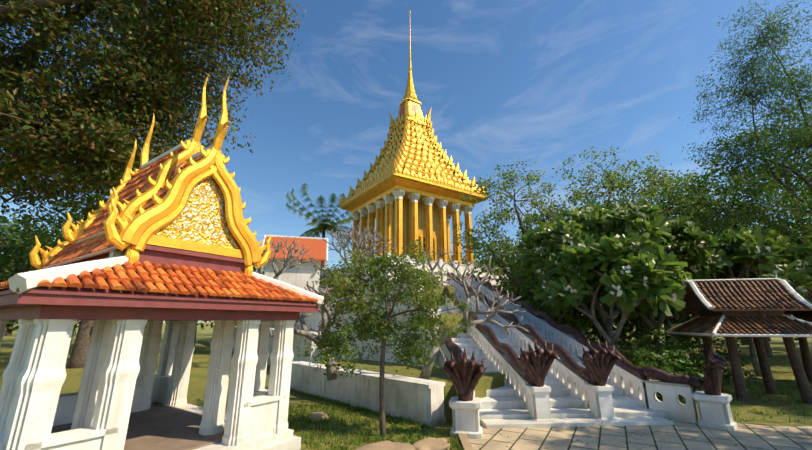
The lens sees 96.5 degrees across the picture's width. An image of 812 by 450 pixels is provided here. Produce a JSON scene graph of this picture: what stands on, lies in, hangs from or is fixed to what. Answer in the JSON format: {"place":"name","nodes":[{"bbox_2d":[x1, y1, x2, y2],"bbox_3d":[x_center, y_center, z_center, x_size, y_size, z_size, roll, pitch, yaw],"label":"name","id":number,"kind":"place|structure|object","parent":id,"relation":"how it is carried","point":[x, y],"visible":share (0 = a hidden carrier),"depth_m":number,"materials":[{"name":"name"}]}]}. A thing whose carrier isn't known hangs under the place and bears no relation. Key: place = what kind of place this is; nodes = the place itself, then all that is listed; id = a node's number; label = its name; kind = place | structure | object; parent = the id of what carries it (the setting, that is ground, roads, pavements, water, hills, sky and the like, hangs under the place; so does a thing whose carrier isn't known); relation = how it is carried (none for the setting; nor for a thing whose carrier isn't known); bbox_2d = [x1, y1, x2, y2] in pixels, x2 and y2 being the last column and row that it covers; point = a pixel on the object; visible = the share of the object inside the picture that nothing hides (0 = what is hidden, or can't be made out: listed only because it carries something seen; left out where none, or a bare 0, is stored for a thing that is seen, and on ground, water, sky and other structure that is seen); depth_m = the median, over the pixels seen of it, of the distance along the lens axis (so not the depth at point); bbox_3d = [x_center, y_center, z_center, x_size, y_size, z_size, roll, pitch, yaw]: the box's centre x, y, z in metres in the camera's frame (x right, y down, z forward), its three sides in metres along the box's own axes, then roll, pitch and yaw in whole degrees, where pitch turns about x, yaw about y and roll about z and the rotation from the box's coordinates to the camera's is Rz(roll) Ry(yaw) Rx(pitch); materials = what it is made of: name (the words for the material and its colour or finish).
{"place":"outdoors","nodes":[
{"label":"outdoors","id":0,"kind":"place"},
{"bbox_2d":[337,233,386,280],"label":"bare frangipani branches","id":1,"kind":"object","parent":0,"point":[356,240],"visible":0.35,"depth_m":19.01,"materials":[{"name":"grey plant"}]},
{"bbox_2d":[0,323,811,449],"bbox_3d":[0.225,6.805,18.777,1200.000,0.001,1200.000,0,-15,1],"label":"grass terrain","id":2,"kind":"structure","parent":0,"point":[780,365],"depth_m":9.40,"materials":[{"name":"green plant"}]},
{"bbox_2d":[0,222,15,236],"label":"tree","id":3,"kind":"object","parent":2,"relation":"on","point":[6,226],"visible":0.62,"depth_m":15.85,"materials":[{"name":"green plant"}]},
{"bbox_2d":[4,320,13,335],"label":"tree trunk","id":4,"kind":"object","parent":2,"relation":"on","point":[6,334],"depth_m":46.69,"materials":[{"name":"green plant"}]},
{"bbox_2d":[1,228,46,323],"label":"tree","id":5,"kind":"object","parent":2,"relation":"on","point":[11,255],"visible":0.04,"depth_m":25.63,"materials":[{"name":"green plant"}]},
{"bbox_2d":[0,209,79,334],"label":"tree","id":6,"kind":"object","parent":2,"relation":"on","point":[11,232],"visible":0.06,"depth_m":17.96,"materials":[{"name":"green plant"}]},
{"bbox_2d":[0,213,83,265],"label":"tree","id":7,"kind":"object","parent":2,"relation":"on","point":[1,225],"visible":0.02,"depth_m":30.60,"materials":[{"name":"green plant"}]},
{"bbox_2d":[2,209,82,347],"bbox_3d":[-21.899,3.932,26.488,12.993,10.011,9.055,0,-15,1],"label":"tree trunk","id":8,"kind":"object","parent":2,"relation":"on","point":[60,230],"depth_m":25.36,"materials":[{"name":"green plant"}]},
{"bbox_2d":[0,174,109,368],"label":"tree","id":9,"kind":"object","parent":2,"relation":"on","point":[77,358],"visible":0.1,"depth_m":14.13,"materials":[{"name":"green plant"}]},
{"bbox_2d":[0,0,305,247],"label":"tree","id":10,"kind":"object","parent":2,"relation":"on","point":[86,123],"visible":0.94,"depth_m":9.74,"materials":[{"name":"green plant"}]},
{"bbox_2d":[0,250,318,449],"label":"pavilion","id":11,"kind":"structure","parent":2,"relation":"on","point":[125,397],"depth_m":4.34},
{"bbox_2d":[0,74,323,306],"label":"pavilion roof","id":12,"kind":"structure","parent":11,"relation":"on","point":[172,222],"depth_m":4.80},
{"bbox_2d":[194,266,272,349],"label":"tree","id":13,"kind":"object","parent":2,"relation":"on","point":[211,325],"depth_m":23.28,"materials":[{"name":"green plant"}]},
{"bbox_2d":[253,236,315,279],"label":"bare frangipani branches","id":14,"kind":"object","parent":2,"relation":"on","point":[281,270],"visible":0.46,"depth_m":14.42,"materials":[{"name":"grey plant"}]},
{"bbox_2d":[309,412,327,421],"bbox_3d":[-1.588,3.536,6.585,0.347,0.229,0.438,1,-15,-5],"label":"boulder","id":15,"kind":"object","parent":2,"relation":"on","point":[317,415],"visible":0.54,"depth_m":6.49,"materials":[{"name":"beige stone"}]},
{"bbox_2d":[286,183,352,291],"bbox_3d":[-7.652,3.704,33.202,7.208,13.483,7.335,0,-15,1],"label":"palm tree","id":16,"kind":"object","parent":2,"relation":"on","point":[323,226],"visible":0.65,"depth_m":33.30,"materials":[{"name":"green plant"}]},
{"bbox_2d":[208,253,510,364],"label":"hill terrace walls","id":17,"kind":"structure","parent":2,"relation":"on","point":[298,340],"depth_m":22.65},
{"bbox_2d":[261,235,327,293],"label":"building","id":18,"kind":"structure","parent":17,"relation":"on","point":[301,277],"depth_m":20.70,"materials":[{"name":"white paint"}]},
{"bbox_2d":[354,440,415,449],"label":"boulder","id":19,"kind":"object","parent":2,"relation":"on","point":[385,445],"visible":1,"depth_m":4.66,"materials":[{"name":"beige stone"}]},
{"bbox_2d":[296,239,475,436],"bbox_3d":[-0.371,1.899,6.174,2.996,3.361,1.535,0,-15,1],"label":"tree","id":20,"kind":"object","parent":2,"relation":"on","point":[403,274],"visible":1,"depth_m":6.14,"materials":[{"name":"green plant"}]},
{"bbox_2d":[290,278,505,426],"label":"garden retaining wall","id":21,"kind":"structure","parent":2,"relation":"on","point":[409,393],"depth_m":7.92,"materials":[{"name":"white concrete"}]},
{"bbox_2d":[269,272,375,380],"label":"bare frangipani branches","id":22,"kind":"object","parent":21,"relation":"on","point":[305,332],"visible":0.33,"depth_m":8.39,"materials":[{"name":"grey plant"}]},
{"bbox_2d":[322,224,395,281],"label":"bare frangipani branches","id":23,"kind":"object","parent":21,"relation":"on","point":[366,242],"visible":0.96,"depth_m":17.54,"materials":[{"name":"grey plant"}]},
{"bbox_2d":[384,246,528,379],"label":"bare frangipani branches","id":24,"kind":"object","parent":21,"relation":"on","point":[443,340],"visible":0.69,"depth_m":7.61,"materials":[{"name":"grey plant"}]},
{"bbox_2d":[412,437,449,449],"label":"boulder","id":25,"kind":"object","parent":2,"relation":"on","point":[429,443],"visible":0.96,"depth_m":4.87,"materials":[{"name":"beige stone"}]},
{"bbox_2d":[451,237,519,266],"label":"tree","id":26,"kind":"object","parent":2,"relation":"on","point":[475,255],"depth_m":35.39,"materials":[{"name":"green plant"}]},
{"bbox_2d":[473,242,582,317],"bbox_3d":[10.588,4.945,29.219,13.353,9.486,9.005,0,-15,1],"label":"tree","id":27,"kind":"object","parent":2,"relation":"on","point":[503,260],"visible":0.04,"depth_m":29.74,"materials":[{"name":"green plant"}]},
{"bbox_2d":[450,158,635,337],"bbox_3d":[5.982,1.313,17.368,7.677,10.365,7.443,0,-15,1],"label":"tree","id":28,"kind":"object","parent":2,"relation":"on","point":[529,220],"visible":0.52,"depth_m":17.78,"materials":[{"name":"green plant"}]},
{"bbox_2d":[464,234,659,337],"bbox_3d":[9.589,3.679,21.719,12.647,8.043,8.870,9,-17,-29],"label":"tree","id":29,"kind":"object","parent":2,"relation":"on","point":[520,299],"visible":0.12,"depth_m":21.14,"materials":[{"name":"green plant"}]},
{"bbox_2d":[410,272,737,438],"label":"staircase","id":30,"kind":"structure","parent":2,"relation":"on","point":[552,369],"depth_m":6.81,"materials":[{"name":"white paint"}]},
{"bbox_2d":[494,261,676,341],"bbox_3d":[12.352,3.909,23.389,13.041,8.432,9.294,0,-15,1],"label":"bush","id":31,"kind":"object","parent":2,"relation":"on","point":[584,316],"depth_m":23.07,"materials":[{"name":"green plant"}]},
{"bbox_2d":[569,322,623,353],"bbox_3d":[5.781,3.978,11.155,1.919,1.947,2.122,12,-19,-38],"label":"shrub","id":32,"kind":"object","parent":2,"relation":"on","point":[597,334],"visible":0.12,"depth_m":11.17,"materials":[{"name":"green plant"}]},
{"bbox_2d":[530,229,691,350],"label":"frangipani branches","id":33,"kind":"object","parent":2,"relation":"on","point":[633,275],"visible":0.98,"depth_m":9.85,"materials":[{"name":"green plant"}]},
{"bbox_2d":[518,199,717,348],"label":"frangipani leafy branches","id":34,"kind":"object","parent":2,"relation":"on","point":[541,243],"visible":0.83,"depth_m":11.55,"materials":[{"name":"green plant"}]},
{"bbox_2d":[458,419,811,449],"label":"paved ground","id":35,"kind":"structure","parent":2,"relation":"on","point":[747,437],"depth_m":5.51,"materials":[{"name":"beige stone"}]},
{"bbox_2d":[544,146,728,351],"bbox_3d":[11.965,1.231,19.009,9.961,11.325,6.342,0,-15,1],"label":"tree","id":36,"kind":"object","parent":2,"relation":"on","point":[659,181],"visible":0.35,"depth_m":19.12,"materials":[{"name":"green plant"}]},
{"bbox_2d":[618,333,694,379],"bbox_3d":[6.434,3.635,9.617,2.023,1.455,2.082,0,-15,1],"label":"shrub","id":37,"kind":"object","parent":2,"relation":"on","point":[638,341],"visible":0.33,"depth_m":9.68,"materials":[{"name":"green plant"}]},
{"bbox_2d":[557,215,758,351],"bbox_3d":[12.967,3.245,18.628,12.760,7.260,8.719,0,-15,1],"label":"bush","id":38,"kind":"object","parent":2,"relation":"on","point":[678,317],"visible":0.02,"depth_m":17.07,"materials":[{"name":"green plant"}]},
{"bbox_2d":[624,324,702,379],"bbox_3d":[7.710,3.792,10.741,1.956,1.652,2.056,0,-15,1],"label":"shrub","id":39,"kind":"object","parent":2,"relation":"on","point":[672,342],"visible":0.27,"depth_m":10.76,"materials":[{"name":"green plant"}]},
{"bbox_2d":[625,346,704,400],"bbox_3d":[5.959,3.498,8.443,1.570,1.374,1.769,9,-17,-30],"label":"shrub","id":40,"kind":"object","parent":2,"relation":"on","point":[665,367],"visible":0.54,"depth_m":8.25,"materials":[{"name":"green plant"}]},
{"bbox_2d":[584,163,752,350],"bbox_3d":[17.648,1.798,24.170,13.920,12.883,8.366,0,-15,1],"label":"tree","id":41,"kind":"object","parent":2,"relation":"on","point":[673,210],"visible":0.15,"depth_m":23.86,"materials":[{"name":"green plant"}]},
{"bbox_2d":[640,235,745,352],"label":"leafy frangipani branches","id":42,"kind":"object","parent":2,"relation":"on","point":[652,324],"visible":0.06,"depth_m":13.30,"materials":[{"name":"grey plant"}]},
{"bbox_2d":[669,313,755,381],"bbox_3d":[9.700,3.878,11.704,2.073,2.056,2.307,13,-20,-41],"label":"shrub","id":43,"kind":"object","parent":2,"relation":"on","point":[697,365],"visible":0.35,"depth_m":11.51,"materials":[{"name":"green plant"}]},
{"bbox_2d":[658,104,811,282],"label":"tree","id":44,"kind":"object","parent":2,"relation":"on","point":[732,188],"visible":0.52,"depth_m":17.56,"materials":[{"name":"green plant"}]},
{"bbox_2d":[666,274,811,403],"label":"wooden pavilion","id":45,"kind":"structure","parent":2,"relation":"on","point":[729,310],"depth_m":8.57,"materials":[{"name":"brown wood"}]},
{"bbox_2d":[667,225,811,376],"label":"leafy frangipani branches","id":46,"kind":"object","parent":2,"relation":"on","point":[768,253],"visible":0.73,"depth_m":11.36,"materials":[{"name":"green plant"}]},
{"bbox_2d":[672,210,811,357],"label":"tree","id":47,"kind":"object","parent":2,"relation":"on","point":[767,347],"depth_m":18.41,"materials":[{"name":"green plant"}]},
{"bbox_2d":[740,337,748,344],"bbox_3d":[26.550,4.706,29.539,12.730,10.092,8.153,5,-16,-16],"label":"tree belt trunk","id":48,"kind":"object","parent":2,"relation":"on","point":[742,343],"depth_m":27.95,"materials":[{"name":"green plant"}]},
{"bbox_2d":[679,0,811,240],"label":"tree","id":49,"kind":"object","parent":2,"relation":"on","point":[766,149],"visible":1,"depth_m":14.71,"materials":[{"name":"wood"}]},
{"bbox_2d":[784,289,811,382],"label":"wooden pavilion","id":50,"kind":"structure","parent":2,"relation":"on","point":[804,346],"depth_m":10.64,"materials":[{"name":"brown wood"}]},
{"bbox_2d":[802,200,811,233],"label":"tree","id":51,"kind":"object","parent":2,"relation":"on","point":[805,205],"visible":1,"depth_m":12.21,"materials":[{"name":"green plant"}]},
{"bbox_2d":[0,0,811,322],"label":"sky","id":52,"kind":"structure","parent":0,"point":[546,82],"materials":[{"name":"blue"}]},
{"bbox_2d":[339,11,486,264],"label":"golden mondop hall","id":53,"kind":"structure","parent":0,"point":[408,189],"depth_m":28.03,"materials":[{"name":"gold metal"}]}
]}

